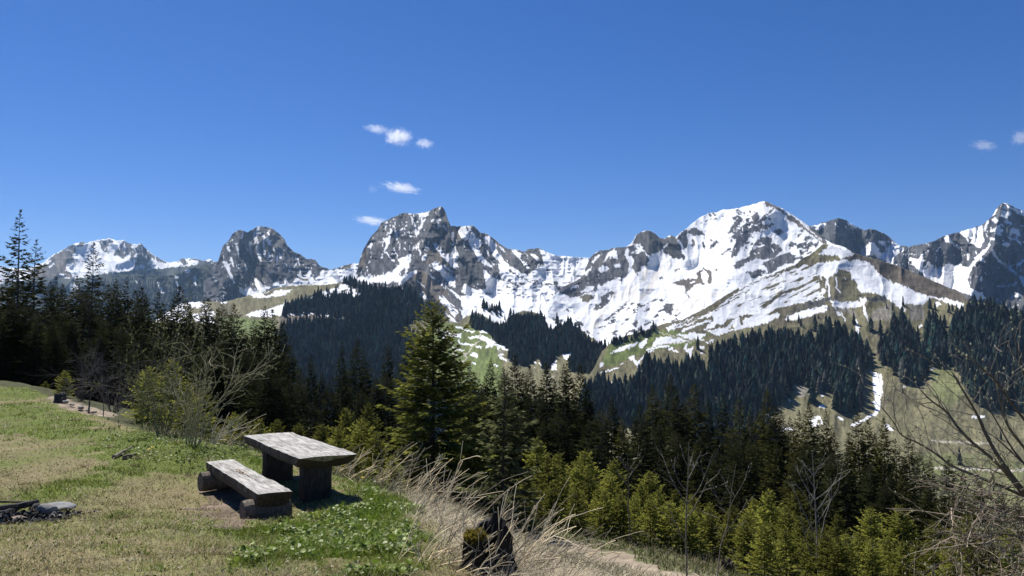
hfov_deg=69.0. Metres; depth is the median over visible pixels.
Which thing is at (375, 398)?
spruce tree
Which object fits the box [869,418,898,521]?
spruce tree
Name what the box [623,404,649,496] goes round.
spruce tree
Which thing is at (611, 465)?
young spruce
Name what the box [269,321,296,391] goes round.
spruce tree
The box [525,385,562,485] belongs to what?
spruce tree
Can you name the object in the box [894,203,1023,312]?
peak
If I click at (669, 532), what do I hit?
young spruce
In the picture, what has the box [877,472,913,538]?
spruce tree
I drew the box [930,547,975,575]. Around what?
young spruce
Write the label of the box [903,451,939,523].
spruce tree
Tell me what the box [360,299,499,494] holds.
spruce tree
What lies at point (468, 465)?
young spruce
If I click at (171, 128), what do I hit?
sky
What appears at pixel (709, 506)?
young spruce
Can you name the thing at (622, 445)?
spruce tree
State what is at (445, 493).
dry stalk tuft
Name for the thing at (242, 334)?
spruce tree
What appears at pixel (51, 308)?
spruce tree
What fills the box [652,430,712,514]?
spruce tree
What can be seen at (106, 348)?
spruce tree
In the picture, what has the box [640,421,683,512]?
spruce tree
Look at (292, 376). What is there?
spruce tree
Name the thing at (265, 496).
log bench
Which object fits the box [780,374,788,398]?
distant spruce
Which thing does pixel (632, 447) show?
spruce tree
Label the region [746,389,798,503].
spruce tree
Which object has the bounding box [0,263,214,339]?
wooded ridge
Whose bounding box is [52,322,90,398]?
spruce tree
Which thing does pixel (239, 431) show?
young spruce
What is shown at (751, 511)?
young spruce
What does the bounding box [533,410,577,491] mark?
spruce tree
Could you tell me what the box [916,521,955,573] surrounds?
young spruce
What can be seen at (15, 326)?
spruce tree
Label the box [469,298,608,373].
valley forest
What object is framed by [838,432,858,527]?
spruce tree
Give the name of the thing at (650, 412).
spruce tree
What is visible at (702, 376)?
distant spruce
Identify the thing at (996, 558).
young spruce
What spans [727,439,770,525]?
spruce tree
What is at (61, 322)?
spruce tree
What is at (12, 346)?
spruce tree
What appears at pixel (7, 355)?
spruce tree
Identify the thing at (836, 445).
spruce tree
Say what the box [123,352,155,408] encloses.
spruce tree
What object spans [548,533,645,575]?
dry stalk tuft
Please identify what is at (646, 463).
spruce tree
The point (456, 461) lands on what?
young spruce
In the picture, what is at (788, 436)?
spruce tree
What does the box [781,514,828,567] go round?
young spruce
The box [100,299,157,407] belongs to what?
spruce tree
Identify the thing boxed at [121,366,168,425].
young spruce
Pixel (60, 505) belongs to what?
stone
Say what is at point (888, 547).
young spruce
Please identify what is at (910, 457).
spruce tree
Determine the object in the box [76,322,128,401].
spruce tree
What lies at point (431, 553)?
dry stalk tuft
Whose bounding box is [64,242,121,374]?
spruce tree
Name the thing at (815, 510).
bare sapling
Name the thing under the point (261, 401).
spruce tree
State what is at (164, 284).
ridge forest
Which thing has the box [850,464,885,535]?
spruce tree
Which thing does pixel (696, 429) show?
spruce tree
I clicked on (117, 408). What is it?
bare shrub
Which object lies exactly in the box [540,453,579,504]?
young spruce
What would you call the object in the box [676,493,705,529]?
young spruce
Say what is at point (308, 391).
spruce tree
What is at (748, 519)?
young spruce
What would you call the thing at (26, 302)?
spruce tree
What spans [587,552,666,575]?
dry stalk tuft
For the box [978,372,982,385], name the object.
distant spruce
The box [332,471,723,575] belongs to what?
dry grass
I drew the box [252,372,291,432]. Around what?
spruce tree
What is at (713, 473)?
spruce tree
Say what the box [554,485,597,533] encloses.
young spruce
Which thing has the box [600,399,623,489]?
spruce tree
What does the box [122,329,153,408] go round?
spruce tree
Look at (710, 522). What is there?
young spruce
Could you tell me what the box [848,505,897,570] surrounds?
young spruce
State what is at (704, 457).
spruce tree
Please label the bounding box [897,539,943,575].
young spruce
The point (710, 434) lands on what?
spruce tree
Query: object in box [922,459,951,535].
spruce tree
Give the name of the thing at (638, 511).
young spruce
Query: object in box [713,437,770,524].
spruce tree
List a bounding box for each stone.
[28,503,40,510]
[36,503,57,513]
[47,501,76,510]
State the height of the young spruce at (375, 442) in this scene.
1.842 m
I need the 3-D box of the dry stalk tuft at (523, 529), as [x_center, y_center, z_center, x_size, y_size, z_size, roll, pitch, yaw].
[0.007,2.142,6.709,1.046,0.781,0.990,2,-4,-24]
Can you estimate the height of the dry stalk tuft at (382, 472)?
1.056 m
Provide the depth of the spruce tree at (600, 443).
57.40 m
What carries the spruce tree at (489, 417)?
on the meadow ground at (233, 494)
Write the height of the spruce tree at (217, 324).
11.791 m
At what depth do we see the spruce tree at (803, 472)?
43.37 m
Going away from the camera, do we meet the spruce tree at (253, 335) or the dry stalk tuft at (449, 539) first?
the dry stalk tuft at (449, 539)
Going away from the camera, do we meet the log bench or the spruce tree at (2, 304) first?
the log bench
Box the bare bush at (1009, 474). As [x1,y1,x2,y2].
[835,305,1023,575]
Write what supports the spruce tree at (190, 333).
on the meadow ground at (233, 494)
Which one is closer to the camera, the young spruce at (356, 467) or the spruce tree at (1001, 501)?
the young spruce at (356, 467)
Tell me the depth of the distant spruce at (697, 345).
870.47 m
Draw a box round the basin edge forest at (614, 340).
[611,321,656,344]
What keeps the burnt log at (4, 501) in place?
on the meadow ground at (233, 494)
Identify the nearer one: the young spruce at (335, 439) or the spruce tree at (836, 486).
the young spruce at (335, 439)
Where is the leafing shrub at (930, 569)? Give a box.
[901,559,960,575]
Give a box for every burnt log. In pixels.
[0,499,38,510]
[0,500,22,502]
[0,508,19,512]
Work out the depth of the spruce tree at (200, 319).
65.70 m
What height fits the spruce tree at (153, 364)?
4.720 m
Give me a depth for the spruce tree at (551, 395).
51.66 m
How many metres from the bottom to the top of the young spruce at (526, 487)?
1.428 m
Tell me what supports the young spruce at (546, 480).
on the meadow ground at (233, 494)
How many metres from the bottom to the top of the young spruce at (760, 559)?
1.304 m
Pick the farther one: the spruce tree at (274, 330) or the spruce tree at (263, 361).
the spruce tree at (274, 330)
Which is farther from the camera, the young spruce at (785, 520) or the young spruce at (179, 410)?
the young spruce at (179, 410)
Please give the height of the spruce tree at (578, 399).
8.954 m
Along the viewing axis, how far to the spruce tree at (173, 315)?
73.62 m
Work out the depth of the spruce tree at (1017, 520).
45.21 m
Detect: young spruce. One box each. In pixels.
[51,370,76,398]
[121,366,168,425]
[149,357,194,427]
[154,379,215,435]
[177,390,220,437]
[220,411,243,441]
[230,414,251,444]
[242,418,274,434]
[269,419,285,432]
[292,422,308,437]
[311,423,332,443]
[325,426,350,473]
[326,407,368,452]
[335,417,380,476]
[343,446,364,479]
[351,403,385,463]
[353,434,399,481]
[374,453,406,489]
[438,426,500,508]
[440,439,467,484]
[504,471,548,518]
[519,436,560,503]
[527,456,581,519]
[537,482,566,528]
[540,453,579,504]
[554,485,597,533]
[556,477,579,524]
[566,460,594,509]
[569,451,608,500]
[576,469,604,521]
[580,488,609,529]
[586,488,621,537]
[592,473,626,515]
[597,492,641,542]
[602,458,632,508]
[606,490,637,525]
[615,495,649,535]
[626,497,673,546]
[630,469,664,510]
[633,482,648,521]
[643,490,668,530]
[649,500,696,552]
[664,488,684,523]
[667,504,712,555]
[668,502,702,537]
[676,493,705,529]
[688,506,711,555]
[698,502,723,543]
[699,509,728,556]
[716,512,738,557]
[717,505,742,540]
[720,519,767,574]
[730,511,764,555]
[733,524,796,575]
[738,498,766,538]
[751,523,788,570]
[752,489,787,552]
[769,506,808,558]
[769,526,807,575]
[772,489,818,541]
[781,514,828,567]
[792,529,819,575]
[801,533,858,575]
[803,526,839,571]
[819,535,860,575]
[821,512,856,565]
[823,532,865,575]
[845,531,885,575]
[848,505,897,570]
[853,537,888,575]
[870,505,928,574]
[873,536,904,575]
[884,539,929,575]
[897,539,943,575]
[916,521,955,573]
[917,544,946,575]
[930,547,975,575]
[936,532,965,572]
[943,515,994,574]
[954,548,996,575]
[965,526,1016,575]
[992,528,1023,575]
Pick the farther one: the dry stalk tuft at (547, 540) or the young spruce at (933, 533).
the young spruce at (933, 533)
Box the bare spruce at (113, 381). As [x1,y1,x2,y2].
[96,349,133,405]
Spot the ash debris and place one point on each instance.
(32, 515)
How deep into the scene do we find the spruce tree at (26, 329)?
49.86 m
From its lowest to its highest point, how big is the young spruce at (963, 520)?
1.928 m
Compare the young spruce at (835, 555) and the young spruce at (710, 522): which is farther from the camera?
the young spruce at (710, 522)
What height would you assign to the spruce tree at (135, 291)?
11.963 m
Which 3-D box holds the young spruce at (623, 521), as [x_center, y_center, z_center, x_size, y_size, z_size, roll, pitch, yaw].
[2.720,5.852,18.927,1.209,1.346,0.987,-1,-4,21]
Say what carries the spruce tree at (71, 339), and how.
on the meadow ground at (233, 494)
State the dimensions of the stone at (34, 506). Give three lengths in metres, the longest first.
0.276 x 0.178 x 0.142 m
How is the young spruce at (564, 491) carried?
on the meadow ground at (233, 494)
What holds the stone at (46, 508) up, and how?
on the meadow ground at (233, 494)
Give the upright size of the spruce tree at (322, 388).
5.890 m
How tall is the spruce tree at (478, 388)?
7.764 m
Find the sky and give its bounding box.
[0,0,1023,269]
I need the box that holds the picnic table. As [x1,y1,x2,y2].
[244,432,356,502]
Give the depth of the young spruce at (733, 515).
24.55 m
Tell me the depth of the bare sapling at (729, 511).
14.40 m
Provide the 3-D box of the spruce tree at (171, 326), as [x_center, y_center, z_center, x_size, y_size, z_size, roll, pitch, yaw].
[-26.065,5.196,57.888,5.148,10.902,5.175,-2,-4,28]
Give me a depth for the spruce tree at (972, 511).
36.34 m
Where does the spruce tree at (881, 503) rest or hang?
on the meadow ground at (233, 494)
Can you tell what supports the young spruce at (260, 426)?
on the meadow ground at (233, 494)
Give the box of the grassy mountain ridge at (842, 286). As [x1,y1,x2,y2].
[577,244,1023,508]
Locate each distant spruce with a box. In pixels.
[619,379,623,398]
[627,386,631,398]
[695,336,699,348]
[700,368,704,382]
[737,386,741,398]
[744,391,749,408]
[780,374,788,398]
[878,319,882,333]
[927,297,931,308]
[957,448,961,464]
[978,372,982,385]
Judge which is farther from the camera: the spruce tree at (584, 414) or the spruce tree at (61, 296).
the spruce tree at (61, 296)
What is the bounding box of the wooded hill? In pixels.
[151,282,651,465]
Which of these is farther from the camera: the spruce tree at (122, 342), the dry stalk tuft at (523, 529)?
the spruce tree at (122, 342)
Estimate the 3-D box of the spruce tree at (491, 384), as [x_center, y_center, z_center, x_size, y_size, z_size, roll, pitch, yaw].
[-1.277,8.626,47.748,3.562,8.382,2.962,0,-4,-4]
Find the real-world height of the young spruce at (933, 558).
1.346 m
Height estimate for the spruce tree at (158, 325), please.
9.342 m
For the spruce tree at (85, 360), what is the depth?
47.27 m
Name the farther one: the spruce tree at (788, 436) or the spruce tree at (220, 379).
the spruce tree at (788, 436)
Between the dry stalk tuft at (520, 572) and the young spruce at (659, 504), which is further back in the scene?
the young spruce at (659, 504)
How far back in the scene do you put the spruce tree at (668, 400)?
53.45 m
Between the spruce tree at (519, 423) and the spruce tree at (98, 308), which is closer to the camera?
the spruce tree at (519, 423)
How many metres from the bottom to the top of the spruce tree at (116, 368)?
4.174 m
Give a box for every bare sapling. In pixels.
[616,447,643,544]
[652,436,726,575]
[709,461,754,575]
[787,452,850,573]
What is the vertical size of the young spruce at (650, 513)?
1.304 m
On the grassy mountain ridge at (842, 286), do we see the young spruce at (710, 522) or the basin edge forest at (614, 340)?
the basin edge forest at (614, 340)
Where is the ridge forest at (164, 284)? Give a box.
[84,269,210,310]
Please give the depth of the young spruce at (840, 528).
20.61 m
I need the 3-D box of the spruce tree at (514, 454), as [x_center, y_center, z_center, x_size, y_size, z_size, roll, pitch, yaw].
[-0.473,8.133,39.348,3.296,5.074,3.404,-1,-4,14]
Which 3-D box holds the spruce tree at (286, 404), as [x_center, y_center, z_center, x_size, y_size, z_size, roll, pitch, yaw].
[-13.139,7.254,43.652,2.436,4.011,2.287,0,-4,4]
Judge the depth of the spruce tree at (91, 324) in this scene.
49.91 m
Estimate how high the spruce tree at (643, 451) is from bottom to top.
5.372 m
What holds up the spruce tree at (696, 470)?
on the meadow ground at (233, 494)
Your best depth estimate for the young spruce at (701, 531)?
19.11 m
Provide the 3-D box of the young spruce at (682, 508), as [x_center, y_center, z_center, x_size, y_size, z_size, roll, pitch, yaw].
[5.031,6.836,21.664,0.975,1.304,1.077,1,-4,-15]
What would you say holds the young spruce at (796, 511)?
on the meadow ground at (233, 494)
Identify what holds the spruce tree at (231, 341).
on the meadow ground at (233, 494)
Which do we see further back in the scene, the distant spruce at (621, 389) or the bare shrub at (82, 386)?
the distant spruce at (621, 389)
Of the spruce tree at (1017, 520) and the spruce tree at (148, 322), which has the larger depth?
the spruce tree at (148, 322)
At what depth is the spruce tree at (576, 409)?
55.54 m
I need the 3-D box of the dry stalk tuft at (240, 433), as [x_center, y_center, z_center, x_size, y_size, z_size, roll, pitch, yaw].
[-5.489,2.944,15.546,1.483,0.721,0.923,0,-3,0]
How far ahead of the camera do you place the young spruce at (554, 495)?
19.64 m
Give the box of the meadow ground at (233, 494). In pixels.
[0,381,1023,575]
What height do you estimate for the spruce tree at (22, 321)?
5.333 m
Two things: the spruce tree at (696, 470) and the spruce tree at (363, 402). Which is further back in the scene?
the spruce tree at (363, 402)
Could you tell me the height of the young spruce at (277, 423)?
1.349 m
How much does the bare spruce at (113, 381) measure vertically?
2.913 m
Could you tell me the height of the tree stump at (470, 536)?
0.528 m
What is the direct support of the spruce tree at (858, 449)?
on the meadow ground at (233, 494)
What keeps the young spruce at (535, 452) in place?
on the meadow ground at (233, 494)
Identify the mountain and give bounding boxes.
[0,238,214,298]
[541,201,851,345]
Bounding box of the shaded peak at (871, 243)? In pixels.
[809,218,908,264]
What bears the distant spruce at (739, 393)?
on the grassy mountain ridge at (842, 286)
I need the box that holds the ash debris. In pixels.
[0,509,118,525]
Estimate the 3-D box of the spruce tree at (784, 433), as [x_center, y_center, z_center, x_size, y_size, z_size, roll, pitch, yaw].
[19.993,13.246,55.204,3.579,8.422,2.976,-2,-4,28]
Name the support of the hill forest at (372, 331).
on the wooded hill
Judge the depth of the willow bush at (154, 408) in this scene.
17.71 m
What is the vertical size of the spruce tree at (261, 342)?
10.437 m
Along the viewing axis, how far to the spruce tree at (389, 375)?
55.60 m
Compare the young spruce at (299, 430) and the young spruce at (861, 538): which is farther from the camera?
the young spruce at (299, 430)
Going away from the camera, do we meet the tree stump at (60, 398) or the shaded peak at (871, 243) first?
the tree stump at (60, 398)
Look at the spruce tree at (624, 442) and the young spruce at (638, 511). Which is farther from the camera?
the spruce tree at (624, 442)
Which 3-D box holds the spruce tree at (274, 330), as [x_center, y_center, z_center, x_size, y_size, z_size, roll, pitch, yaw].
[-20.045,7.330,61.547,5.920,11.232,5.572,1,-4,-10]
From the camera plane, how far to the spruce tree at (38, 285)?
52.17 m
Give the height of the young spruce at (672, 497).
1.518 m
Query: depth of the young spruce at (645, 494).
26.55 m
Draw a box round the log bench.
[197,459,291,518]
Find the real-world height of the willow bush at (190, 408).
2.356 m
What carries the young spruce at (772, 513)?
on the meadow ground at (233, 494)
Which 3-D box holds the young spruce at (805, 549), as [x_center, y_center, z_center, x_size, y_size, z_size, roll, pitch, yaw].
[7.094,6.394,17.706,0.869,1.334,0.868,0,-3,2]
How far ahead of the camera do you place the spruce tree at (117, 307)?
64.75 m
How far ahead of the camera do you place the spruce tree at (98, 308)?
65.62 m
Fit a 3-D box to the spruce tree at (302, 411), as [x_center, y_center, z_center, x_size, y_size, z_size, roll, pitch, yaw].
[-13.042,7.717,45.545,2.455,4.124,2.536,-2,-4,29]
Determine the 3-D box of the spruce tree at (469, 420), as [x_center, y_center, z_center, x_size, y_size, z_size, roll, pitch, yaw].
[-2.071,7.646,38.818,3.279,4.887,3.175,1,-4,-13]
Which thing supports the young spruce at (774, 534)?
on the meadow ground at (233, 494)
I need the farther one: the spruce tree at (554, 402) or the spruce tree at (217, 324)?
the spruce tree at (217, 324)
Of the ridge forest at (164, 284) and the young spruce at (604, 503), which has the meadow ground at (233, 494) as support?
the young spruce at (604, 503)
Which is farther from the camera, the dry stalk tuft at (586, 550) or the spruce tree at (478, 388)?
the spruce tree at (478, 388)
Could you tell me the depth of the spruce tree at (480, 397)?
51.70 m
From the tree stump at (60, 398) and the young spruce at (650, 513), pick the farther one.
the tree stump at (60, 398)
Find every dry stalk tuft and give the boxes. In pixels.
[215,412,265,446]
[332,443,388,480]
[350,440,447,487]
[386,446,467,503]
[399,516,491,575]
[402,442,526,522]
[406,483,555,551]
[416,505,546,575]
[424,456,530,535]
[449,483,587,567]
[466,519,568,575]
[483,477,625,575]
[515,502,643,575]
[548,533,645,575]
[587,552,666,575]
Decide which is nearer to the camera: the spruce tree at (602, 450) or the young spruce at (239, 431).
the young spruce at (239, 431)
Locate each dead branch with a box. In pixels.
[112,446,132,458]
[122,453,137,459]
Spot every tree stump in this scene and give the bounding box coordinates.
[52,392,68,403]
[459,512,520,575]
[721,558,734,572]
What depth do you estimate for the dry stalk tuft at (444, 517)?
8.30 m
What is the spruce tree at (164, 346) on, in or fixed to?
on the meadow ground at (233, 494)
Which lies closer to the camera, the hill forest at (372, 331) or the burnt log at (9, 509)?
the burnt log at (9, 509)
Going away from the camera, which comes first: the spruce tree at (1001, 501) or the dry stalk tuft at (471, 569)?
the dry stalk tuft at (471, 569)
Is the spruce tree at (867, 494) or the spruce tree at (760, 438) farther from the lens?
the spruce tree at (760, 438)
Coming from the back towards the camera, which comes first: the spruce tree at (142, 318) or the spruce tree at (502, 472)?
the spruce tree at (142, 318)
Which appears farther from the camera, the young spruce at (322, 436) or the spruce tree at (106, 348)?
the spruce tree at (106, 348)
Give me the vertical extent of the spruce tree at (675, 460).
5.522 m
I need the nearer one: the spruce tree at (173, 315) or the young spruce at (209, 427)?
the young spruce at (209, 427)
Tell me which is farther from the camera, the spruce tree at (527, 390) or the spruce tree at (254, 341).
the spruce tree at (254, 341)
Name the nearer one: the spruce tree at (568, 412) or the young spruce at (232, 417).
the young spruce at (232, 417)
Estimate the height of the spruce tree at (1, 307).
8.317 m
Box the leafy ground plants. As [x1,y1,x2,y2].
[0,387,500,575]
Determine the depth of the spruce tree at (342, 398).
57.40 m
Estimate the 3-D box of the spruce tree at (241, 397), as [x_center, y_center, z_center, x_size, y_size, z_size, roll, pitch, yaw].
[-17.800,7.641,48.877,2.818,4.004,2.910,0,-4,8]
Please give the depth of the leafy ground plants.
7.44 m
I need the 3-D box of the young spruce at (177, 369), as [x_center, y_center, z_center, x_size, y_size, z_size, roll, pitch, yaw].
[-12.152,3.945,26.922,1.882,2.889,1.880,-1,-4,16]
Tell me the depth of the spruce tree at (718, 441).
51.45 m
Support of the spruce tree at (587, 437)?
on the meadow ground at (233, 494)
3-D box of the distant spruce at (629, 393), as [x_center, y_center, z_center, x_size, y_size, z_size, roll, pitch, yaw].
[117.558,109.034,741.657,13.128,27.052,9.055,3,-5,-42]
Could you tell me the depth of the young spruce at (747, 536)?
16.65 m
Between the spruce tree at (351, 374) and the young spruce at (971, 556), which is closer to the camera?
the young spruce at (971, 556)
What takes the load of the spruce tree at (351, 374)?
on the meadow ground at (233, 494)
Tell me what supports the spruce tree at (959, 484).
on the meadow ground at (233, 494)
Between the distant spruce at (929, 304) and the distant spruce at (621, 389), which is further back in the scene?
the distant spruce at (929, 304)
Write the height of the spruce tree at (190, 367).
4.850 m
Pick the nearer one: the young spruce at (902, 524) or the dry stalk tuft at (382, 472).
the dry stalk tuft at (382, 472)
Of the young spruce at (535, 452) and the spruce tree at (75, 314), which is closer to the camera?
the young spruce at (535, 452)
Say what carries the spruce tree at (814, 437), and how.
on the meadow ground at (233, 494)
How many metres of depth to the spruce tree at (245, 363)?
51.77 m
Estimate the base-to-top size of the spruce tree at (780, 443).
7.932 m
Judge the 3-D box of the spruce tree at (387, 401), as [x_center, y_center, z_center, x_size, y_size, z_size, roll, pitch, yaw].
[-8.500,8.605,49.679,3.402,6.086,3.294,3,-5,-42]
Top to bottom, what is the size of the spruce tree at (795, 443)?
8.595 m
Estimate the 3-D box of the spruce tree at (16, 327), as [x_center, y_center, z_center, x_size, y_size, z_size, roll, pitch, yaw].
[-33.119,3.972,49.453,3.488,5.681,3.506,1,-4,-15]
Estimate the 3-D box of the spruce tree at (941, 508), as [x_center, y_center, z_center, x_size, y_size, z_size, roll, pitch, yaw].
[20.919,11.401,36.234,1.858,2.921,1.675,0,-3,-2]
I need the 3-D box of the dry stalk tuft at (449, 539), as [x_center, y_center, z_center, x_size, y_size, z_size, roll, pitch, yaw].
[-0.255,2.176,6.956,1.279,0.736,0.880,-1,-4,18]
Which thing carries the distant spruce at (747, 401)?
on the grassy mountain ridge at (842, 286)
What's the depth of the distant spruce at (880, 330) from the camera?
895.24 m
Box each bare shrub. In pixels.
[26,335,151,402]
[50,334,198,412]
[209,396,254,443]
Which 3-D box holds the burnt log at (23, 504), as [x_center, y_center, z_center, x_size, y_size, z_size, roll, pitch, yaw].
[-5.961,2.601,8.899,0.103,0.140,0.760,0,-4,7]
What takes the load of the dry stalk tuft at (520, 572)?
on the meadow ground at (233, 494)
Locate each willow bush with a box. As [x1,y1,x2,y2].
[74,281,234,436]
[124,330,284,445]
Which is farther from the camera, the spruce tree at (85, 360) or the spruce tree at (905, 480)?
the spruce tree at (85, 360)
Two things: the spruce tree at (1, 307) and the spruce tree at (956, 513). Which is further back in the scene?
the spruce tree at (1, 307)
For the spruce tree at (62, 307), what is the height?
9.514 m
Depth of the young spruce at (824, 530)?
18.62 m
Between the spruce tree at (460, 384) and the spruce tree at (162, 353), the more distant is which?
the spruce tree at (162, 353)
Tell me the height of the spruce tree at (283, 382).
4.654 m
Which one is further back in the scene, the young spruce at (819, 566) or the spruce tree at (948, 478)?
the spruce tree at (948, 478)
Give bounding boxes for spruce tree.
[0,209,57,371]
[0,272,9,323]
[0,278,32,324]
[0,299,27,381]
[0,306,27,379]
[0,308,25,381]
[0,316,27,381]
[2,267,27,328]
[3,302,49,383]
[9,312,57,385]
[11,239,57,372]
[16,289,37,320]
[16,304,53,385]
[17,322,51,384]
[22,316,72,392]
[37,281,67,365]
[38,328,80,392]
[42,276,68,389]
[43,314,87,395]
[45,287,74,329]
[49,284,77,342]
[49,318,90,398]
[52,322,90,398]
[54,276,102,343]
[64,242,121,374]
[64,287,118,379]
[70,320,123,403]
[72,339,92,399]
[73,332,116,403]
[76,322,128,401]
[80,295,103,346]
[82,284,128,398]
[96,346,136,407]
[99,286,138,356]
[99,322,140,396]
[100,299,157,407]
[105,279,139,362]
[106,350,149,407]
[117,280,144,366]
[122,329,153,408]
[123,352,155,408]
[124,289,146,347]
[127,286,159,375]
[132,294,156,361]
[135,332,182,410]
[142,347,163,411]
[143,334,184,395]
[145,292,177,353]
[146,286,202,377]
[148,303,178,353]
[149,335,208,416]
[165,301,178,340]
[170,350,207,411]
[172,335,206,395]
[174,304,205,360]
[175,300,201,365]
[182,369,208,410]
[191,298,225,392]
[192,299,216,356]
[192,344,243,426]
[196,337,219,401]
[204,361,241,426]
[206,301,231,362]
[208,341,237,423]
[212,356,254,430]
[213,309,225,346]
[214,303,258,406]
[217,318,242,366]
[223,346,266,425]
[226,376,255,432]
[228,330,259,404]
[235,306,286,415]
[241,319,262,383]
[243,374,265,434]
[247,309,303,413]
[247,343,287,433]
[247,364,284,431]
[249,330,258,370]
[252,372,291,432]
[264,328,298,375]
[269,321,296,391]
[269,373,293,431]
[270,379,309,434]
[273,347,312,429]
[285,381,318,437]
[290,368,320,434]
[298,355,327,439]
[309,372,330,438]
[312,382,348,445]
[320,341,354,448]
[328,369,355,445]
[332,340,372,447]
[343,389,379,452]
[355,358,377,419]
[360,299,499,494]
[361,378,391,461]
[366,373,413,458]
[373,343,408,459]
[385,345,421,458]
[390,347,439,458]
[439,358,473,468]
[441,389,497,481]
[454,371,546,533]
[457,365,483,441]
[458,389,515,483]
[467,371,484,433]
[476,357,514,481]
[476,375,501,435]
[480,396,527,486]
[495,367,516,442]
[498,354,538,486]
[505,409,541,488]
[506,371,549,486]
[519,366,550,466]
[523,420,558,489]
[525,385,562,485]
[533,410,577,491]
[534,362,558,453]
[547,363,581,484]
[547,380,571,466]
[552,357,580,459]
[565,365,605,476]
[570,386,597,454]
[570,419,605,482]
[573,390,605,488]
[575,408,632,499]
[595,410,606,480]
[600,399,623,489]
[600,419,642,512]
[612,427,636,483]
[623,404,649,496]
[623,441,641,493]
[624,413,671,509]
[629,434,663,501]
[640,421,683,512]
[642,384,668,490]
[651,398,671,449]
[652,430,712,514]
[653,373,694,479]
[660,429,689,507]
[665,388,695,499]
[667,381,723,518]
[677,441,723,519]
[679,403,700,463]
[690,432,723,519]
[696,401,722,504]
[699,448,737,524]
[701,394,742,512]
[712,397,768,512]
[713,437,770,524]
[714,428,747,524]
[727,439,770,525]
[734,409,774,502]
[738,439,775,520]
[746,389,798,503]
[754,412,777,495]
[757,443,796,525]
[760,405,792,521]
[773,418,800,495]
[774,410,794,504]
[774,456,818,535]
[780,410,822,493]
[780,445,820,516]
[782,442,835,538]
[791,402,825,520]
[808,423,827,506]
[810,450,863,536]
[811,410,846,531]
[816,455,854,535]
[822,447,873,537]
[824,427,845,509]
[834,412,892,527]
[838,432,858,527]
[845,419,897,531]
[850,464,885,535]
[850,464,887,536]
[866,485,900,538]
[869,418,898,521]
[869,432,892,492]
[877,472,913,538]
[886,438,919,517]
[887,475,922,542]
[890,459,921,538]
[897,431,924,515]
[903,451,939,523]
[908,483,947,541]
[912,485,942,540]
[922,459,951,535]
[923,494,960,545]
[936,456,963,528]
[943,491,974,536]
[953,472,972,533]
[958,479,997,547]
[969,481,996,539]
[992,487,1014,537]
[1004,497,1023,541]
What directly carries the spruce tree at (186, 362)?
on the meadow ground at (233, 494)
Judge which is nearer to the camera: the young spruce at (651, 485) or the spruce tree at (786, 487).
the young spruce at (651, 485)
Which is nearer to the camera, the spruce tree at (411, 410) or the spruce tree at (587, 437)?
the spruce tree at (587, 437)
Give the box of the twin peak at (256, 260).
[203,226,358,301]
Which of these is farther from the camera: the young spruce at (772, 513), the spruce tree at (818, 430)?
the spruce tree at (818, 430)
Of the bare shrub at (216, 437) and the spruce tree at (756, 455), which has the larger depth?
the spruce tree at (756, 455)
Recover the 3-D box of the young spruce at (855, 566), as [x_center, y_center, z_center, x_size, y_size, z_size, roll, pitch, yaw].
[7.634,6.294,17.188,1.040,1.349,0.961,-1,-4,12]
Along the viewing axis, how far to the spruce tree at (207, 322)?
61.77 m
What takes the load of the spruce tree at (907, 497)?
on the meadow ground at (233, 494)
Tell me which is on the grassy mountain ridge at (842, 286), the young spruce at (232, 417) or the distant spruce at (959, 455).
the distant spruce at (959, 455)
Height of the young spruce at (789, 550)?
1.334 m
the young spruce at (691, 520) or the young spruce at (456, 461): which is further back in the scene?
the young spruce at (456, 461)
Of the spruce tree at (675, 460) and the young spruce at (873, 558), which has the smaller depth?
the young spruce at (873, 558)
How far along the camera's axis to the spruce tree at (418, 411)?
65.32 m
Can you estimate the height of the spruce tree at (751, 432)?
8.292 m
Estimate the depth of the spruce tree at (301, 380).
55.47 m
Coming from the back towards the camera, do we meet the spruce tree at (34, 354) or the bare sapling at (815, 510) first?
the spruce tree at (34, 354)
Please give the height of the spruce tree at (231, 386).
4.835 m
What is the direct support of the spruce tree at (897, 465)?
on the meadow ground at (233, 494)
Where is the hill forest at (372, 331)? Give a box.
[278,275,607,453]
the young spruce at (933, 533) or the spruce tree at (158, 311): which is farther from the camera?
the spruce tree at (158, 311)
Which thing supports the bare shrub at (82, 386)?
on the meadow ground at (233, 494)
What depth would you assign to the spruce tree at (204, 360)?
53.81 m
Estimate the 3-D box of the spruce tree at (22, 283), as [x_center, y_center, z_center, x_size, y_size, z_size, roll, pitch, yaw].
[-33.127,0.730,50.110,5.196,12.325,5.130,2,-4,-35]
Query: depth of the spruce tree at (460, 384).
45.62 m
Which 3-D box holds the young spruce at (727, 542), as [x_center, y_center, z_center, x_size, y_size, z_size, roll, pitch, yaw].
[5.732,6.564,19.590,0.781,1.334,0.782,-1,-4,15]
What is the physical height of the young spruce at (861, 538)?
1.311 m
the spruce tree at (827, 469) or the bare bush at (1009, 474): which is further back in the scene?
the spruce tree at (827, 469)
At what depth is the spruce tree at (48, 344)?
44.17 m
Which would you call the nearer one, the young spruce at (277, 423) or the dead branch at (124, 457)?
the dead branch at (124, 457)
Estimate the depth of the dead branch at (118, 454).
13.80 m
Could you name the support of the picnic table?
on the meadow ground at (233, 494)
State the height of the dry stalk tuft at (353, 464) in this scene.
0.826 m

